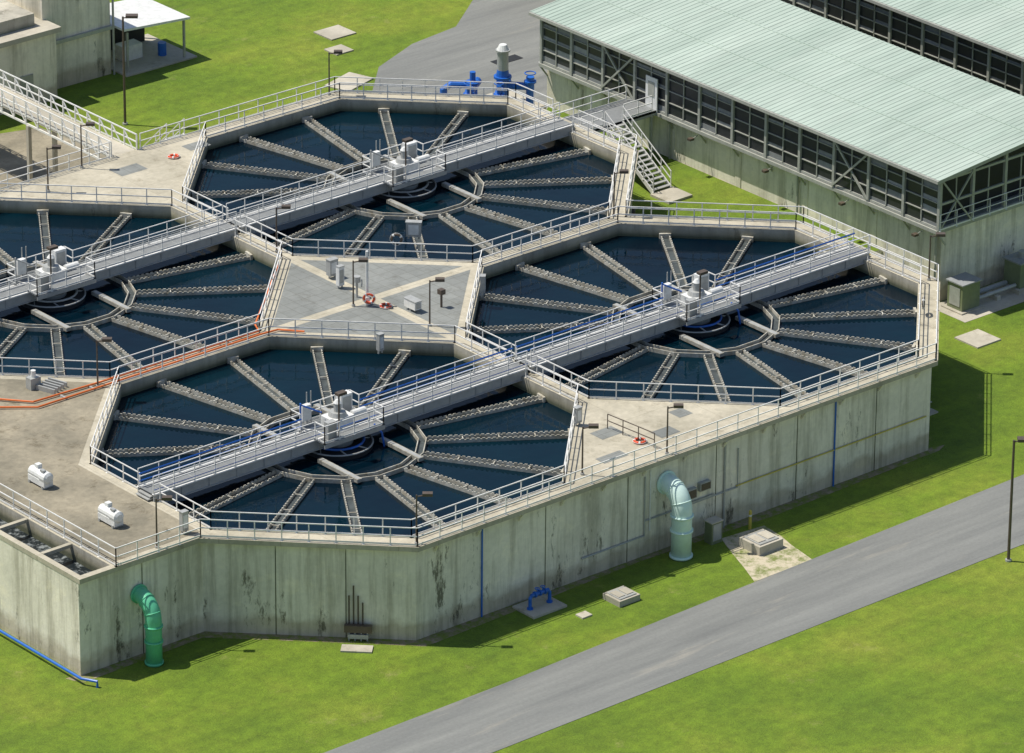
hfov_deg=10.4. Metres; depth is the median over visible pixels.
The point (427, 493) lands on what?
lamp post
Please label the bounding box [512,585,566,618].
blue backflow valve
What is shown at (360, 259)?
lamp post
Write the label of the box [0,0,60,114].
block
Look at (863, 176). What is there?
louvered facade
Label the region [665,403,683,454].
lamp post
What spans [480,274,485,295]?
control cabinet
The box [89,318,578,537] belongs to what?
clarifier tank
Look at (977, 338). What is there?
concrete pad
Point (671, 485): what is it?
pale green elbow pipe
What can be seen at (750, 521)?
yellow bollard
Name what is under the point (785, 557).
concrete pad
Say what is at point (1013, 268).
transformer box
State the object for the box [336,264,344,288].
control cabinet
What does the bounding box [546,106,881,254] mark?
grass terrace
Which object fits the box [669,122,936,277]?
downpipes and lights
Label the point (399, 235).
life ring
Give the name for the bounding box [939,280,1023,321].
concrete apron pavement
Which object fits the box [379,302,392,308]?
life ring
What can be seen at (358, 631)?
wall valve manifold
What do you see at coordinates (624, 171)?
lamp post
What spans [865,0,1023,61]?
metal roof
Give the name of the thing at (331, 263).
control cabinet
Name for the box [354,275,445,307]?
valve stand
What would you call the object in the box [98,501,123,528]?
gate actuator motor
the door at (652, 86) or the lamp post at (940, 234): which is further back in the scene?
the door at (652, 86)
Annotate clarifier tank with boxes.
[0,183,282,378]
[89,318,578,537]
[182,82,620,262]
[465,206,921,405]
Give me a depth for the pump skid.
319.13 m
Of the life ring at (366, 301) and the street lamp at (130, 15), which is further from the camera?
the street lamp at (130, 15)
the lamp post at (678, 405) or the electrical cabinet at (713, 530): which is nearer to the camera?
the lamp post at (678, 405)
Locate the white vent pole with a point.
(367, 298)
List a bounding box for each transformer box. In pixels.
[941,272,984,314]
[998,249,1023,294]
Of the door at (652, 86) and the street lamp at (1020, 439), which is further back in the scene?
the door at (652, 86)
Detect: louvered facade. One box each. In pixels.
[539,20,942,231]
[781,0,1023,95]
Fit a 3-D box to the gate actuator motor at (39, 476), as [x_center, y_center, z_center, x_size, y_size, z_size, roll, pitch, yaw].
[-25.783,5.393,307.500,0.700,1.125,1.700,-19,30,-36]
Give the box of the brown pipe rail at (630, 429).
[607,414,654,447]
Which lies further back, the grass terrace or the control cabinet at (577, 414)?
the grass terrace
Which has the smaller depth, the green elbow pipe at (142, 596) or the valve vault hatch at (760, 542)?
the green elbow pipe at (142, 596)
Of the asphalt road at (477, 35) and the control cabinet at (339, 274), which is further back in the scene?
the asphalt road at (477, 35)
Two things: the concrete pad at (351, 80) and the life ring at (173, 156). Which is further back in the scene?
the concrete pad at (351, 80)
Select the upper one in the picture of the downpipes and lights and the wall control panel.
the downpipes and lights
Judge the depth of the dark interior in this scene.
347.00 m
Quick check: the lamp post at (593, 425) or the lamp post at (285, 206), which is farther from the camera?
the lamp post at (285, 206)
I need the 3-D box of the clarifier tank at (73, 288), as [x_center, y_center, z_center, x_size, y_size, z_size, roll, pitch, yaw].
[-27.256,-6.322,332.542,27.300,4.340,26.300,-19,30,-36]
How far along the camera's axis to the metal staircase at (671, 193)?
357.67 m
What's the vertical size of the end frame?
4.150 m
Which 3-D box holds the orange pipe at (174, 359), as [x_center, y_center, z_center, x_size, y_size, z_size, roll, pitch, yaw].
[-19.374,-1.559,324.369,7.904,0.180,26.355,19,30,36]
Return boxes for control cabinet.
[179,509,188,533]
[325,256,338,278]
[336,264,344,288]
[376,332,384,353]
[405,219,421,238]
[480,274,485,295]
[573,405,582,425]
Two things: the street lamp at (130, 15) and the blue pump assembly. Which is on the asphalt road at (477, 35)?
the blue pump assembly
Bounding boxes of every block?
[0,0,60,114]
[6,0,112,88]
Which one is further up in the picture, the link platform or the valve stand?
the link platform
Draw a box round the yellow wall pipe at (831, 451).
[736,416,926,486]
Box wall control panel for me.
[687,479,713,502]
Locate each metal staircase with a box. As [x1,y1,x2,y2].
[142,118,184,146]
[604,106,692,203]
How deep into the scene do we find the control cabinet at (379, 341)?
323.94 m
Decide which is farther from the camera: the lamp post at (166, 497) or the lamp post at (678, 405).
the lamp post at (678, 405)
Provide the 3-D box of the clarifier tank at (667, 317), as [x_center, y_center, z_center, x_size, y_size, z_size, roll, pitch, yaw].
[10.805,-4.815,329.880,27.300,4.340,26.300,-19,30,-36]
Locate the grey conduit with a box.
[581,442,738,558]
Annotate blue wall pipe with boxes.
[481,529,482,616]
[832,402,836,486]
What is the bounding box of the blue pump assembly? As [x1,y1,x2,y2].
[440,43,545,109]
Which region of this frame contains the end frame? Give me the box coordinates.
[539,47,1023,231]
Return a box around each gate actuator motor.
[28,462,52,489]
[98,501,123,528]
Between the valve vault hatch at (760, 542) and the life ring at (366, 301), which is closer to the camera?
the valve vault hatch at (760, 542)
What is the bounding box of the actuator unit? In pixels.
[403,295,421,310]
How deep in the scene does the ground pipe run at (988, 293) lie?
346.94 m
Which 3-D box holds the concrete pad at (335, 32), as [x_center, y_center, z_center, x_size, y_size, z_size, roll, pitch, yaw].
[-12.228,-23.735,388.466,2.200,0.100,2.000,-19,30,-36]
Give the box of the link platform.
[555,84,655,156]
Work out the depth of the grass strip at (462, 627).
305.56 m
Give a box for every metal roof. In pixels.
[528,0,1023,184]
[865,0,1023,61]
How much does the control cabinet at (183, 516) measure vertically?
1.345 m
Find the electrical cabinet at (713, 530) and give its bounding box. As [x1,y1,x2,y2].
[704,515,723,544]
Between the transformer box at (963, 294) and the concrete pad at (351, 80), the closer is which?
the transformer box at (963, 294)
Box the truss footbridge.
[0,69,137,179]
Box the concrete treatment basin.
[0,92,939,675]
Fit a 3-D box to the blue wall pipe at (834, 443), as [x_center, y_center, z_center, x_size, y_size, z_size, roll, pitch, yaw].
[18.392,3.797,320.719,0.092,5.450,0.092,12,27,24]
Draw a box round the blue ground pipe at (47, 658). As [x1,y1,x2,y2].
[0,629,98,687]
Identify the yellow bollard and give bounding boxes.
[748,510,751,529]
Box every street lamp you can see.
[122,13,137,124]
[1005,436,1023,561]
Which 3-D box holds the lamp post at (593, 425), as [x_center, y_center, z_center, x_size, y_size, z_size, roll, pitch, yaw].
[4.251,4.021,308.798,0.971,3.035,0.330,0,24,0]
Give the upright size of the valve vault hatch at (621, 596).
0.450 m
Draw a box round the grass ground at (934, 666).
[0,0,1023,752]
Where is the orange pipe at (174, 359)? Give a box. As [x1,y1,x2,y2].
[0,265,304,407]
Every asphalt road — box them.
[324,474,1023,752]
[372,0,555,108]
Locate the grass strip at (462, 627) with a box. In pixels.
[65,445,943,682]
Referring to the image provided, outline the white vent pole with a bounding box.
[364,250,369,304]
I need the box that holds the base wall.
[547,70,1023,301]
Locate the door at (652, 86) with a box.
[645,75,657,112]
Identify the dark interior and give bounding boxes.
[941,147,1023,219]
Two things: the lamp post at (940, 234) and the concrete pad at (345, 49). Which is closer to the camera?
the lamp post at (940, 234)
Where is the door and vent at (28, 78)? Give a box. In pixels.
[20,0,114,100]
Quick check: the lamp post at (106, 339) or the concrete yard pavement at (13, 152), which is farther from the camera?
the concrete yard pavement at (13, 152)
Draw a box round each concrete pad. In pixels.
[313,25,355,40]
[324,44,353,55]
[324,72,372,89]
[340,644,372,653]
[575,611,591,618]
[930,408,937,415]
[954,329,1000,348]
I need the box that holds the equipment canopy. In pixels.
[110,0,196,76]
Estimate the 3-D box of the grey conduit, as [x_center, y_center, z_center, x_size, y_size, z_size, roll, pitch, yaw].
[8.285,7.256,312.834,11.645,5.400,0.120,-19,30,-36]
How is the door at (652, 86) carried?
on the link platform
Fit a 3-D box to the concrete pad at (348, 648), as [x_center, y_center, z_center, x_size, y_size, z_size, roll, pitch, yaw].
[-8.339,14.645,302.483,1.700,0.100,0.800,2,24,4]
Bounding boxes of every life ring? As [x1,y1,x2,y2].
[167,153,179,158]
[362,293,375,303]
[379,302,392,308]
[390,233,402,244]
[632,437,646,443]
[922,296,924,308]
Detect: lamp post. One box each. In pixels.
[46,145,60,191]
[80,122,94,168]
[96,337,111,386]
[155,495,171,548]
[275,204,290,252]
[328,50,342,94]
[352,257,367,306]
[415,491,432,543]
[429,277,444,326]
[580,423,598,475]
[612,169,628,216]
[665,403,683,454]
[927,232,945,280]
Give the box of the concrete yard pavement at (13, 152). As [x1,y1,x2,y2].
[0,127,104,187]
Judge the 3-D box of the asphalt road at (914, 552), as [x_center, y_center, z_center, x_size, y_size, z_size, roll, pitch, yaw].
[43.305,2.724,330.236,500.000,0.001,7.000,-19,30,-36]
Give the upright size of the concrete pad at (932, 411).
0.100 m
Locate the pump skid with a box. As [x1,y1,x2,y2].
[26,369,66,394]
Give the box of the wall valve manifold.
[344,585,371,641]
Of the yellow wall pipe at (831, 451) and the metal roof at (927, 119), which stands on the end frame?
the metal roof at (927, 119)
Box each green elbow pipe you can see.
[130,584,163,666]
[656,470,693,560]
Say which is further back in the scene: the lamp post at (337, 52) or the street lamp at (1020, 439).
the lamp post at (337, 52)
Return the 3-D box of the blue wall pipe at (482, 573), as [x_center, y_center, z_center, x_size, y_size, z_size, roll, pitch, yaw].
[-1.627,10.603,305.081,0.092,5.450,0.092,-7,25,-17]
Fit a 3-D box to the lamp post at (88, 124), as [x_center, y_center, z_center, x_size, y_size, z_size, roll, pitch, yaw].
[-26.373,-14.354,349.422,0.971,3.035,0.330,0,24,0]
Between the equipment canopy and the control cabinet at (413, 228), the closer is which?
the control cabinet at (413, 228)
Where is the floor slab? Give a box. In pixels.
[539,63,1023,245]
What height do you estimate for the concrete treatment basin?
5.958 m
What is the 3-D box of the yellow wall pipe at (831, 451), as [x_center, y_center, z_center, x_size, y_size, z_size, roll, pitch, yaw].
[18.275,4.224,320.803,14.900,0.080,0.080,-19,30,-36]
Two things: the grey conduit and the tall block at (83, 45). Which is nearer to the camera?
the grey conduit
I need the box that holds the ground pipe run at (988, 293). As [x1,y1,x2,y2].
[979,280,1016,300]
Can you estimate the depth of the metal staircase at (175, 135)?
355.89 m
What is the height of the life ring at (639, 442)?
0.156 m
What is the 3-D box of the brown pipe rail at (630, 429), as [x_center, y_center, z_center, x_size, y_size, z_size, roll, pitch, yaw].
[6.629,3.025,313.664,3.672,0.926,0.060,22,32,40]
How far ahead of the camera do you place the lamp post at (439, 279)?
327.00 m
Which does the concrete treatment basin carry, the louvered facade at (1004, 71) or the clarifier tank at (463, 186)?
the clarifier tank at (463, 186)
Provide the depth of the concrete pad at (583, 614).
306.36 m
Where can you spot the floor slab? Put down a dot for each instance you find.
(767, 161)
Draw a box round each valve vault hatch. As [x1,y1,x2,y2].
[603,586,639,607]
[739,529,782,555]
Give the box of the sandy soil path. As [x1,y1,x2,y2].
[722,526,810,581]
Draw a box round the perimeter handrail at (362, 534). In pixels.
[0,76,938,566]
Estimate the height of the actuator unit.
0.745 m
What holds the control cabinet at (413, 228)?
on the clarifier tank at (463, 186)
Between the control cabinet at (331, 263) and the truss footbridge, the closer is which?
the control cabinet at (331, 263)
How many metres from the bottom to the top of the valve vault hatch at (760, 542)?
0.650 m
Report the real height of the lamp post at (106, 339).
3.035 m
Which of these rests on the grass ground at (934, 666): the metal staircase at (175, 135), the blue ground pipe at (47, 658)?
the blue ground pipe at (47, 658)
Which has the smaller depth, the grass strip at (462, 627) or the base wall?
the grass strip at (462, 627)
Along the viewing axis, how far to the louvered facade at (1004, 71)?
368.82 m
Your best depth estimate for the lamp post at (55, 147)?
345.48 m
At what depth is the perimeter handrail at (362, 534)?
318.20 m
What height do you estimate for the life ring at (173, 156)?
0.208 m
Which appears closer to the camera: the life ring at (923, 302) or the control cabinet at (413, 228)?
the life ring at (923, 302)

